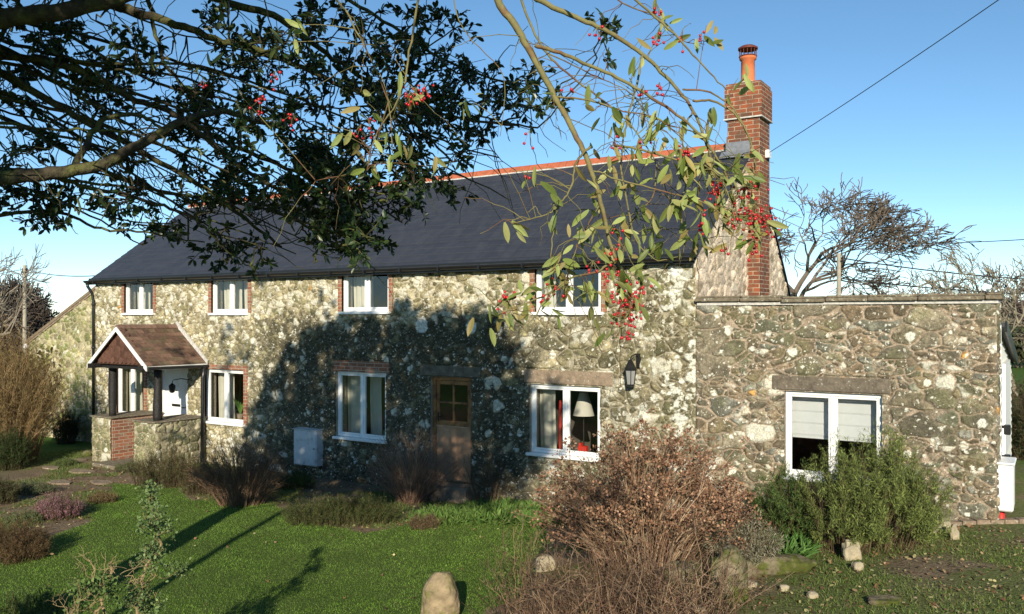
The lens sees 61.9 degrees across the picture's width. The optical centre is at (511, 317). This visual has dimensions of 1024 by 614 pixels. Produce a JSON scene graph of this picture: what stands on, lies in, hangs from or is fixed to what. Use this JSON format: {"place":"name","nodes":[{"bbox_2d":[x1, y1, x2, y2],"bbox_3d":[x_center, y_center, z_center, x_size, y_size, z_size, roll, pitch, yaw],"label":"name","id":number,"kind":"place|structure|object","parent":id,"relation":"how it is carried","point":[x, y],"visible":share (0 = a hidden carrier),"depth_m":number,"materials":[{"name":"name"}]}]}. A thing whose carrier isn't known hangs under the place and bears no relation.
{"place":"outdoors","nodes":[
{"label":"outdoors","id":0,"kind":"place"},
{"bbox_2d":[0,483,548,613],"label":"lawn grass","id":1,"kind":"structure","parent":0,"point":[296,551],"depth_m":11.62,"materials":[{"name":"plant"}]},
{"bbox_2d":[0,316,1023,613],"bbox_3d":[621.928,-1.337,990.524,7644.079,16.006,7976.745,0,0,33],"label":"ground","id":2,"kind":"structure","parent":0,"point":[1004,580],"depth_m":10.98,"materials":[{"name":"plant"}]},
{"bbox_2d":[0,474,22,504],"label":"heather","id":3,"kind":"object","parent":2,"relation":"on","point":[8,492],"visible":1,"depth_m":15.06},
{"bbox_2d":[0,423,36,470],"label":"conifer shrub","id":4,"kind":"object","parent":2,"relation":"on","point":[13,456],"visible":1,"depth_m":18.26,"materials":[{"name":"plant"}]},
{"bbox_2d":[4,508,42,524],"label":"shrub","id":5,"kind":"object","parent":2,"relation":"on","point":[32,514],"visible":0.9,"depth_m":13.62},
{"bbox_2d":[22,265,27,353],"bbox_3d":[-19.414,0.752,34.000,0.400,5.653,0.170,0,0,33],"label":"utility pole","id":6,"kind":"object","parent":2,"relation":"on","point":[24,310],"visible":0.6,"depth_m":33.94,"materials":[{"name":"wood"}]},
{"bbox_2d":[25,269,94,276],"bbox_3d":[-14.948,-1.500,27.932,0.022,0.872,15.070,0,0,-36],"label":"overhead wire","id":7,"kind":"object","parent":6,"relation":"attached to","point":[64,275],"visible":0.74,"depth_m":26.63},
{"bbox_2d":[0,243,51,336],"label":"bare tree","id":8,"kind":"object","parent":2,"relation":"on","point":[3,269],"visible":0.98,"depth_m":24.19,"materials":[{"name":"plant"}]},
{"bbox_2d":[0,513,55,564],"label":"heather","id":9,"kind":"object","parent":2,"relation":"on","point":[10,539],"visible":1,"depth_m":11.56,"materials":[{"name":"plant"}]},
{"bbox_2d":[0,275,59,357],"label":"bare tree","id":10,"kind":"object","parent":2,"relation":"on","point":[39,312],"visible":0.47,"depth_m":40.09,"materials":[{"name":"plant"}]},
{"bbox_2d":[0,586,63,613],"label":"shrub","id":11,"kind":"object","parent":2,"relation":"on","point":[28,603],"visible":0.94,"depth_m":9.49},
{"bbox_2d":[1,345,64,436],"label":"hedge","id":12,"kind":"object","parent":2,"relation":"on","point":[40,352],"visible":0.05,"depth_m":23.25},
{"bbox_2d":[12,477,57,495],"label":"shrub","id":13,"kind":"object","parent":2,"relation":"on","point":[36,488],"visible":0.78,"depth_m":15.86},
{"bbox_2d":[0,314,80,463],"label":"golden bush","id":14,"kind":"object","parent":2,"relation":"on","point":[16,402],"visible":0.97,"depth_m":19.06,"materials":[{"name":"plant"}]},
{"bbox_2d":[42,466,58,469],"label":"stepping stone","id":15,"kind":"object","parent":2,"relation":"on","point":[50,467],"visible":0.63,"depth_m":18.46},
{"bbox_2d":[30,490,85,521],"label":"heather","id":16,"kind":"object","parent":2,"relation":"on","point":[54,509],"visible":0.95,"depth_m":13.91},
{"bbox_2d":[47,479,71,484],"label":"stepping stone","id":17,"kind":"object","parent":2,"relation":"on","point":[61,482],"visible":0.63,"depth_m":16.86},
{"bbox_2d":[49,405,83,444],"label":"conifer shrub","id":18,"kind":"object","parent":2,"relation":"on","point":[70,427],"visible":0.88,"depth_m":22.02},
{"bbox_2d":[53,457,80,466],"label":"shrub","id":19,"kind":"object","parent":2,"relation":"on","point":[66,461],"visible":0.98,"depth_m":18.80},
{"bbox_2d":[49,578,99,613],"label":"dead shrub","id":20,"kind":"object","parent":2,"relation":"on","point":[71,611],"visible":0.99,"depth_m":6.26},
{"bbox_2d":[73,458,86,461],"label":"stepping stone","id":21,"kind":"object","parent":2,"relation":"on","point":[80,460],"visible":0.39,"depth_m":19.48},
{"bbox_2d":[69,468,95,473],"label":"stepping stone","id":22,"kind":"object","parent":2,"relation":"on","point":[79,471],"visible":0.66,"depth_m":18.00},
{"bbox_2d":[82,450,91,455],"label":"boulder","id":23,"kind":"object","parent":2,"relation":"on","point":[87,453],"visible":0.81,"depth_m":20.12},
{"bbox_2d":[53,564,128,613],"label":"rose bush","id":24,"kind":"object","parent":2,"relation":"on","point":[105,590],"visible":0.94,"depth_m":6.37,"materials":[{"name":"plant"}]},
{"bbox_2d":[91,480,112,484],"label":"stepping stone","id":25,"kind":"object","parent":2,"relation":"on","point":[99,482],"visible":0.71,"depth_m":16.88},
{"bbox_2d":[86,487,118,503],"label":"shrub","id":26,"kind":"object","parent":2,"relation":"on","point":[97,497],"visible":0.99,"depth_m":15.12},
{"bbox_2d":[72,547,152,613],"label":"dead shrub","id":27,"kind":"object","parent":2,"relation":"on","point":[100,586],"visible":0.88,"depth_m":6.56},
{"bbox_2d":[114,460,141,472],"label":"shrub","id":28,"kind":"object","parent":2,"relation":"on","point":[117,467],"visible":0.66,"depth_m":18.16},
{"bbox_2d":[117,478,191,613],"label":"rose bush","id":29,"kind":"object","parent":2,"relation":"on","point":[141,600],"visible":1,"depth_m":6.78,"materials":[{"name":"plant"}]},
{"bbox_2d":[125,437,203,488],"bbox_3d":[-6.720,2.850,16.599,1.586,1.019,0.792,0,0,-4],"label":"shrub","id":30,"kind":"object","parent":2,"relation":"on","point":[160,467],"visible":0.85,"depth_m":16.49,"materials":[{"name":"plant"}]},
{"bbox_2d":[176,460,230,495],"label":"shrub","id":31,"kind":"object","parent":2,"relation":"on","point":[191,488],"visible":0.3,"depth_m":15.79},
{"bbox_2d":[180,416,296,507],"bbox_3d":[-4.781,2.529,15.032,2.045,1.554,2.042,0,0,33],"label":"bare shrub","id":32,"kind":"object","parent":2,"relation":"on","point":[245,491],"visible":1,"depth_m":14.86,"materials":[{"name":"plant"}]},
{"bbox_2d":[272,468,315,489],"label":"shrub","id":33,"kind":"object","parent":2,"relation":"on","point":[302,480],"visible":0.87,"depth_m":16.29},
{"bbox_2d":[0,0,622,300],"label":"holly tree","id":34,"kind":"object","parent":2,"relation":"on","point":[317,158],"visible":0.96,"depth_m":5.11,"materials":[{"name":"green plant"}]},
{"bbox_2d":[279,489,406,527],"bbox_3d":[-2.724,3.054,13.648,2.090,0.628,0.966,0,0,0],"label":"heath shrub","id":35,"kind":"object","parent":2,"relation":"on","point":[360,512],"visible":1,"depth_m":13.56,"materials":[{"name":"plant"}]},
{"bbox_2d":[363,416,464,503],"bbox_3d":[-1.806,2.526,15.219,1.843,1.566,1.949,0,0,33],"label":"bare shrub","id":36,"kind":"object","parent":2,"relation":"on","point":[412,490],"visible":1,"depth_m":15.07,"materials":[{"name":"plant"}]},
{"bbox_2d":[406,511,445,529],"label":"shrub","id":37,"kind":"object","parent":2,"relation":"on","point":[420,521],"visible":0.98,"depth_m":13.28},
{"bbox_2d":[421,572,459,613],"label":"standing stone","id":38,"kind":"object","parent":2,"relation":"on","point":[440,594],"visible":1,"depth_m":8.69,"materials":[{"name":"stone"}]},
{"bbox_2d":[405,503,481,526],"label":"weeds","id":39,"kind":"object","parent":2,"relation":"on","point":[448,514],"visible":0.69,"depth_m":13.79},
{"bbox_2d":[139,0,802,386],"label":"berry tree","id":40,"kind":"object","parent":2,"relation":"on","point":[623,288],"visible":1,"depth_m":3.19,"materials":[{"name":"green plant"}]},
{"bbox_2d":[460,443,514,504],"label":"bare shrub","id":41,"kind":"object","parent":2,"relation":"on","point":[484,484],"visible":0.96,"depth_m":14.86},
{"bbox_2d":[447,496,545,526],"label":"weeds","id":42,"kind":"object","parent":2,"relation":"on","point":[489,509],"visible":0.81,"depth_m":14.05,"materials":[{"name":"plant"}]},
{"bbox_2d":[0,463,1023,613],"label":"fallen leaves","id":43,"kind":"object","parent":2,"relation":"on","point":[875,585],"visible":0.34,"depth_m":9.53,"materials":[{"name":"brown plant"}]},
{"bbox_2d":[482,504,546,609],"bbox_3d":[0.055,2.533,9.050,0.665,1.138,0.793,0,0,33],"label":"sapling","id":44,"kind":"object","parent":2,"relation":"on","point":[536,536],"visible":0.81,"depth_m":8.98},
{"bbox_2d":[24,44,1017,523],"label":"stone cottage","id":45,"kind":"structure","parent":2,"relation":"on","point":[752,346],"depth_m":15.41,"materials":[{"name":"stone"}]},
{"bbox_2d":[116,369,146,412],"bbox_3d":[-9.329,1.803,20.944,1.349,1.230,0.127,0,0,33],"label":"window","id":46,"kind":"structure","parent":45,"relation":"in","point":[133,371],"depth_m":20.94,"materials":[{"name":"white plastic"}]},
{"bbox_2d":[129,369,142,410],"bbox_3d":[-9.382,1.818,21.284,0.590,1.300,0.056,0,0,33],"label":"curtain","id":47,"kind":"object","parent":45,"relation":"hanging from","point":[139,403],"visible":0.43,"depth_m":21.20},
{"bbox_2d":[121,283,155,314],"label":"window","id":48,"kind":"structure","parent":45,"relation":"in","point":[141,311],"depth_m":20.80,"materials":[{"name":"white plastic"}]},
{"bbox_2d":[137,283,149,308],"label":"curtain","id":49,"kind":"object","parent":45,"relation":"hanging from","point":[147,295],"visible":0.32,"depth_m":21.04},
{"bbox_2d":[163,369,187,415],"bbox_3d":[-7.874,2.163,20.020,1.013,1.977,0.112,0,0,33],"label":"front door","id":50,"kind":"structure","parent":45,"relation":"in","point":[175,403],"depth_m":20.03,"materials":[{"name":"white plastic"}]},
{"bbox_2d":[169,378,189,392],"bbox_3d":[-7.618,1.565,19.560,0.469,0.339,0.143,0,0,-30],"label":"porch lantern","id":51,"kind":"object","parent":45,"relation":"attached to","point":[172,386],"visible":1,"depth_m":19.44,"materials":[{"name":"metal"}]},
{"bbox_2d":[201,364,247,426],"bbox_3d":[-6.407,1.731,19.063,1.548,1.335,0.200,0,0,33],"label":"window","id":52,"kind":"structure","parent":45,"relation":"in","point":[226,369],"depth_m":19.06,"materials":[{"name":"white plastic"}]},
{"bbox_2d":[218,373,234,418],"bbox_3d":[-6.502,1.770,19.450,0.599,1.253,0.056,0,0,33],"label":"curtain","id":53,"kind":"object","parent":45,"relation":"hanging from","point":[221,397],"visible":0.48,"depth_m":19.53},
{"bbox_2d":[208,279,251,314],"bbox_3d":[-6.255,-0.475,18.966,1.424,0.861,0.200,0,0,33],"label":"window","id":54,"kind":"structure","parent":45,"relation":"in","point":[216,311],"depth_m":18.99,"materials":[{"name":"white plastic"}]},
{"bbox_2d":[224,280,241,310],"bbox_3d":[-6.312,-0.486,19.329,0.615,0.880,0.055,0,0,33],"label":"curtain","id":55,"kind":"object","parent":45,"relation":"hanging from","point":[238,292],"visible":0.52,"depth_m":19.32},
{"bbox_2d":[232,397,242,419],"bbox_3d":[-6.121,2.044,19.063,0.347,0.495,0.157,0,0,8],"label":"houseplant","id":56,"kind":"object","parent":45,"relation":"on","point":[240,409],"visible":0.91,"depth_m":19.04,"materials":[{"name":"plant"}]},
{"bbox_2d":[244,280,247,308],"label":"curtain","id":57,"kind":"object","parent":45,"relation":"hanging from","point":[246,292],"visible":0.39,"depth_m":19.07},
{"bbox_2d":[292,427,322,466],"bbox_3d":[-4.176,2.649,17.478,0.683,0.751,0.226,0,0,33],"label":"meter box","id":58,"kind":"object","parent":45,"relation":"attached to","point":[308,446],"visible":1,"depth_m":17.35,"materials":[{"name":"grey paint"}]},
{"bbox_2d":[294,430,315,465],"bbox_3d":[-4.231,2.664,17.393,0.619,0.681,0.024,0,0,33],"label":"door","id":59,"kind":"structure","parent":58,"relation":"in","point":[304,441],"depth_m":17.38,"materials":[{"name":"grey paint"}]},
{"bbox_2d":[348,376,359,432],"bbox_3d":[-3.205,1.753,17.348,0.396,1.378,0.055,0,0,33],"label":"curtain","id":60,"kind":"object","parent":45,"relation":"hanging from","point":[354,404],"visible":0.73,"depth_m":17.36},
{"bbox_2d":[332,360,389,443],"bbox_3d":[-2.959,1.654,16.866,1.458,1.580,0.200,0,0,33],"label":"window","id":61,"kind":"structure","parent":45,"relation":"in","point":[364,369],"depth_m":16.90,"materials":[{"name":"white plastic"}]},
{"bbox_2d":[354,275,372,311],"bbox_3d":[-2.991,-0.503,17.213,0.531,0.883,0.055,0,0,33],"label":"curtain","id":62,"kind":"object","parent":45,"relation":"hanging from","point":[359,290],"visible":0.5,"depth_m":17.27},
{"bbox_2d":[338,274,392,313],"bbox_3d":[-2.875,-0.492,16.813,1.429,0.865,0.200,0,0,33],"label":"window","id":63,"kind":"structure","parent":45,"relation":"in","point":[347,310],"depth_m":16.83,"materials":[{"name":"white plastic"}]},
{"bbox_2d":[370,377,381,434],"bbox_3d":[-2.712,1.753,17.034,0.343,1.378,0.055,0,0,33],"label":"curtain","id":64,"kind":"object","parent":45,"relation":"hanging from","point":[375,406],"visible":0.84,"depth_m":17.04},
{"bbox_2d":[433,376,471,481],"bbox_3d":[-1.074,2.063,15.733,0.926,1.922,0.115,0,0,33],"label":"wooden door","id":65,"kind":"structure","parent":45,"relation":"in","point":[461,442],"depth_m":15.73,"materials":[{"name":"brown wood"}]},
{"bbox_2d":[540,389,556,448],"bbox_3d":[0.631,1.756,14.904,0.350,1.250,0.054,0,0,33],"label":"curtain","id":66,"kind":"object","parent":45,"relation":"hanging from","point":[547,418],"visible":0.84,"depth_m":14.91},
{"bbox_2d":[544,269,555,306],"bbox_3d":[0.673,-0.499,14.879,0.245,0.922,0.055,0,0,33],"label":"curtain","id":67,"kind":"object","parent":45,"relation":"hanging from","point":[552,300],"visible":0.19,"depth_m":14.88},
{"bbox_2d":[559,400,560,448],"bbox_3d":[0.828,1.851,14.685,0.036,0.850,0.036,0,0,-13],"label":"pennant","id":68,"kind":"object","parent":45,"relation":"attached to","point":[559,424],"visible":0.79,"depth_m":14.67,"materials":[{"name":"red fabric"}]},
{"bbox_2d":[526,384,600,461],"bbox_3d":[0.898,1.768,14.409,1.456,1.229,0.200,0,0,33],"label":"window","id":69,"kind":"structure","parent":45,"relation":"in","point":[545,452],"depth_m":14.43,"materials":[{"name":"white plastic"}]},
{"bbox_2d":[529,267,606,314],"bbox_3d":[0.948,-0.488,14.377,1.474,0.905,0.200,0,0,33],"label":"window","id":70,"kind":"structure","parent":45,"relation":"in","point":[569,309],"depth_m":14.38,"materials":[{"name":"white plastic"}]},
{"bbox_2d":[578,442,587,451],"bbox_3d":[1.202,2.201,14.435,0.160,0.150,0.100,0,0,33],"label":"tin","id":71,"kind":"object","parent":45,"relation":"on","point":[581,447],"visible":0.92,"depth_m":14.40,"materials":[{"name":"red metal"}]},
{"bbox_2d":[573,392,593,445],"bbox_3d":[1.258,2.262,14.980,0.380,1.877,0.380,0,0,33],"label":"lamp","id":72,"kind":"object","parent":45,"relation":"in","point":[583,407],"visible":0.62,"depth_m":14.88,"materials":[{"name":"fabric"}]},
{"bbox_2d":[624,353,640,387],"bbox_3d":[1.919,0.853,13.563,0.199,0.550,0.322,0,0,62],"label":"wall lantern","id":73,"kind":"object","parent":45,"relation":"attached to","point":[630,372],"depth_m":13.50,"materials":[{"name":"metal"}]},
{"bbox_2d":[780,391,881,482],"bbox_3d":[4.540,1.711,12.089,1.415,1.279,0.200,0,0,33],"label":"window","id":74,"kind":"structure","parent":45,"relation":"in","point":[833,398],"depth_m":12.13,"materials":[{"name":"white plastic"}]},
{"bbox_2d":[792,397,875,442],"bbox_3d":[4.667,1.408,12.271,1.241,0.719,0.030,0,0,33],"label":"window blind","id":75,"kind":"object","parent":45,"relation":"attached to","point":[810,417],"depth_m":12.25,"materials":[{"name":"fabric"}]},
{"bbox_2d":[770,0,997,151],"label":"overhead wire","id":76,"kind":"object","parent":45,"relation":"attached to","point":[892,72],"visible":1,"depth_m":12.40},
{"bbox_2d":[1002,424,1010,434],"bbox_3d":[6.656,1.515,11.517,0.130,0.130,0.120,0,0,33],"label":"flood light","id":77,"kind":"object","parent":45,"relation":"attached to","point":[1007,429],"visible":0.84,"depth_m":11.46,"materials":[{"name":"black plastic"}]},
{"bbox_2d":[997,456,1016,511],"bbox_3d":[6.484,2.187,11.206,0.228,0.633,0.590,0,0,33],"label":"outdoor cabinet","id":78,"kind":"object","parent":45,"relation":"on","point":[1006,477],"visible":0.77,"depth_m":10.98,"materials":[{"name":"white plastic"}]},
{"bbox_2d":[512,505,574,528],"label":"weeds","id":79,"kind":"object","parent":2,"relation":"on","point":[527,521],"visible":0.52,"depth_m":13.30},
{"bbox_2d":[535,554,556,571],"bbox_3d":[0.420,3.076,10.586,0.278,0.249,0.220,0,0,0],"label":"boulder","id":80,"kind":"object","parent":2,"relation":"on","point":[546,560],"visible":0.65,"depth_m":10.52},
{"bbox_2d":[570,530,607,549],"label":"weeds","id":81,"kind":"object","parent":2,"relation":"on","point":[585,543],"visible":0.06,"depth_m":11.68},
{"bbox_2d":[464,494,793,613],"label":"shrub","id":82,"kind":"object","parent":2,"relation":"on","point":[633,596],"visible":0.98,"depth_m":8.16,"materials":[{"name":"plant"}]},
{"bbox_2d":[511,408,771,580],"bbox_3d":[1.448,2.075,9.944,2.932,1.970,1.924,0,0,1],"label":"hydrangea","id":83,"kind":"object","parent":2,"relation":"on","point":[636,519],"visible":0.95,"depth_m":9.69,"materials":[{"name":"plant"}]},
{"bbox_2d":[655,560,706,596],"bbox_3d":[1.791,2.794,9.001,0.547,0.431,0.438,0,0,0],"label":"boulder","id":84,"kind":"object","parent":2,"relation":"on","point":[685,567],"visible":0.23,"depth_m":8.88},
{"bbox_2d":[691,605,705,612],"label":"boulder","id":85,"kind":"object","parent":2,"relation":"on","point":[699,606],"visible":0.34,"depth_m":8.24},
{"bbox_2d":[707,544,748,604],"bbox_3d":[2.157,2.672,8.546,0.407,0.756,0.392,0,0,0],"label":"boulder","id":86,"kind":"object","parent":2,"relation":"on","point":[737,558],"visible":0.59,"depth_m":8.41,"materials":[{"name":"stone"}]},
{"bbox_2d":[700,504,787,565],"bbox_3d":[2.634,2.517,9.658,0.954,0.840,1.019,0,0,21],"label":"lavender","id":87,"kind":"object","parent":2,"relation":"on","point":[754,551],"visible":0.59,"depth_m":9.55,"materials":[{"name":"plant"}]},
{"bbox_2d":[748,580,756,587],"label":"boulder","id":88,"kind":"object","parent":2,"relation":"on","point":[749,581],"visible":0.38,"depth_m":8.89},
{"bbox_2d":[742,512,796,532],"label":"weeds","id":89,"kind":"object","parent":2,"relation":"on","point":[759,526],"visible":0.05,"depth_m":11.22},
{"bbox_2d":[746,554,818,576],"bbox_3d":[2.873,2.752,9.469,0.975,0.263,0.443,0,0,0],"label":"boulder","id":90,"kind":"object","parent":2,"relation":"on","point":[788,564],"visible":0.59,"depth_m":9.28,"materials":[{"name":"stone"}]},
{"bbox_2d":[779,584,788,591],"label":"boulder","id":91,"kind":"object","parent":2,"relation":"on","point":[784,587],"visible":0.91,"depth_m":8.69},
{"bbox_2d":[747,529,822,557],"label":"leafy plant","id":92,"kind":"object","parent":2,"relation":"on","point":[796,543],"visible":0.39,"depth_m":9.99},
{"bbox_2d":[740,451,834,538],"bbox_3d":[3.488,2.297,10.696,1.224,1.280,1.139,0,0,-33],"label":"rosemary bush","id":93,"kind":"object","parent":2,"relation":"on","point":[780,507],"visible":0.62,"depth_m":10.53,"materials":[{"name":"plant"}]},
{"bbox_2d":[806,591,818,598],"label":"boulder","id":94,"kind":"object","parent":2,"relation":"on","point":[813,594],"visible":1,"depth_m":8.39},
{"bbox_2d":[832,253,844,294],"bbox_3d":[11.107,0.667,29.000,0.400,5.685,0.170,0,0,33],"label":"utility pole","id":95,"kind":"object","parent":2,"relation":"on","point":[838,261],"visible":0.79,"depth_m":28.94,"materials":[{"name":"wood"}]},
{"bbox_2d":[841,257,1022,278],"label":"overhead wire","id":96,"kind":"object","parent":95,"relation":"attached to","point":[925,269],"visible":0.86,"depth_m":30.19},
{"bbox_2d":[841,278,1023,293],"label":"overhead wire","id":97,"kind":"object","parent":95,"relation":"attached to","point":[913,286],"visible":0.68,"depth_m":29.95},
{"bbox_2d":[841,538,861,560],"bbox_3d":[3.854,2.675,9.719,0.219,0.299,0.192,0,0,0],"label":"boulder","id":98,"kind":"object","parent":2,"relation":"on","point":[849,551],"visible":0.81,"depth_m":9.64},
{"bbox_2d":[680,530,1023,613],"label":"weeds","id":99,"kind":"object","parent":2,"relation":"on","point":[920,577],"visible":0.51,"depth_m":8.79,"materials":[{"name":"green plant"}]},
{"bbox_2d":[851,561,863,570],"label":"boulder","id":100,"kind":"object","parent":2,"relation":"on","point":[859,565],"visible":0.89,"depth_m":9.20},
{"bbox_2d":[772,172,978,295],"bbox_3d":[11.508,-1.310,35.063,13.545,9.427,9.082,0,0,33],"label":"bare tree","id":101,"kind":"object","parent":2,"relation":"on","point":[879,217],"visible":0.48,"depth_m":33.89,"materials":[{"name":"plant"}]},
{"bbox_2d":[796,420,962,555],"bbox_3d":[4.355,1.986,10.194,1.788,1.644,1.674,0,0,-24],"label":"rosemary bush","id":102,"kind":"object","parent":2,"relation":"on","point":[877,499],"visible":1,"depth_m":9.88,"materials":[{"name":"plant"}]},
{"bbox_2d":[867,595,901,605],"bbox_3d":[3.523,2.687,8.098,0.336,0.070,0.224,0,0,0],"label":"boulder","id":103,"kind":"object","parent":2,"relation":"on","point":[878,600],"visible":1,"depth_m":8.04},
{"bbox_2d":[850,263,977,294],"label":"bare tree","id":104,"kind":"object","parent":2,"relation":"on","point":[917,276],"visible":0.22,"depth_m":46.29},
{"bbox_2d":[934,517,951,532],"bbox_3d":[5.329,2.634,10.752,0.447,0.234,0.338,0,0,0],"label":"boulder","id":105,"kind":"object","parent":2,"relation":"on","point":[945,523],"visible":0.16,"depth_m":10.61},
{"bbox_2d":[949,524,959,539],"bbox_3d":[5.340,2.621,10.314,0.111,0.255,0.113,0,0,0],"label":"boulder","id":106,"kind":"object","parent":2,"relation":"on","point":[955,534],"visible":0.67,"depth_m":10.27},
{"bbox_2d":[896,241,1023,395],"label":"bare tree","id":107,"kind":"object","parent":2,"relation":"on","point":[947,288],"visible":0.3,"depth_m":24.31,"materials":[{"name":"plant"}]},
{"bbox_2d":[949,256,1023,368],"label":"bare tree","id":108,"kind":"object","parent":2,"relation":"on","point":[1019,325],"visible":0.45,"depth_m":33.07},
{"bbox_2d":[950,517,1023,525],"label":"path edging","id":109,"kind":"object","parent":2,"relation":"on","point":[979,521],"visible":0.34,"depth_m":11.00,"materials":[{"name":"stone"}]},
{"bbox_2d":[977,265,1023,326],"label":"bare tree","id":110,"kind":"object","parent":2,"relation":"on","point":[1018,307],"visible":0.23,"depth_m":50.59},
{"bbox_2d":[999,511,1004,518],"bbox_3d":[6.372,2.586,11.130,0.100,0.155,0.100,0,0,33],"label":"gas bottle","id":111,"kind":"object","parent":2,"relation":"on","point":[1002,514],"visible":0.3,"depth_m":11.08,"materials":[{"name":"red metal"}]},
{"bbox_2d":[1009,327,1023,368],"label":"hedge","id":112,"kind":"object","parent":2,"relation":"on","point":[1020,352],"visible":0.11,"depth_m":45.38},
{"bbox_2d":[1011,385,1023,459],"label":"garden shrub","id":113,"kind":"object","parent":2,"relation":"on","point":[1017,430],"visible":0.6,"depth_m":15.89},
{"bbox_2d":[1011,370,1023,423],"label":"garden shrub","id":114,"kind":"object","parent":2,"relation":"on","point":[1021,397],"visible":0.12,"depth_m":20.25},
{"bbox_2d":[0,0,1023,315],"label":"sky","id":115,"kind":"structure","parent":0,"point":[942,134],"materials":[{"name":"blue"}]},
{"bbox_2d":[932,239,1023,243],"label":"overhead wire","id":116,"kind":"object","parent":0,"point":[991,241],"visible":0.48,"depth_m":43.46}
]}

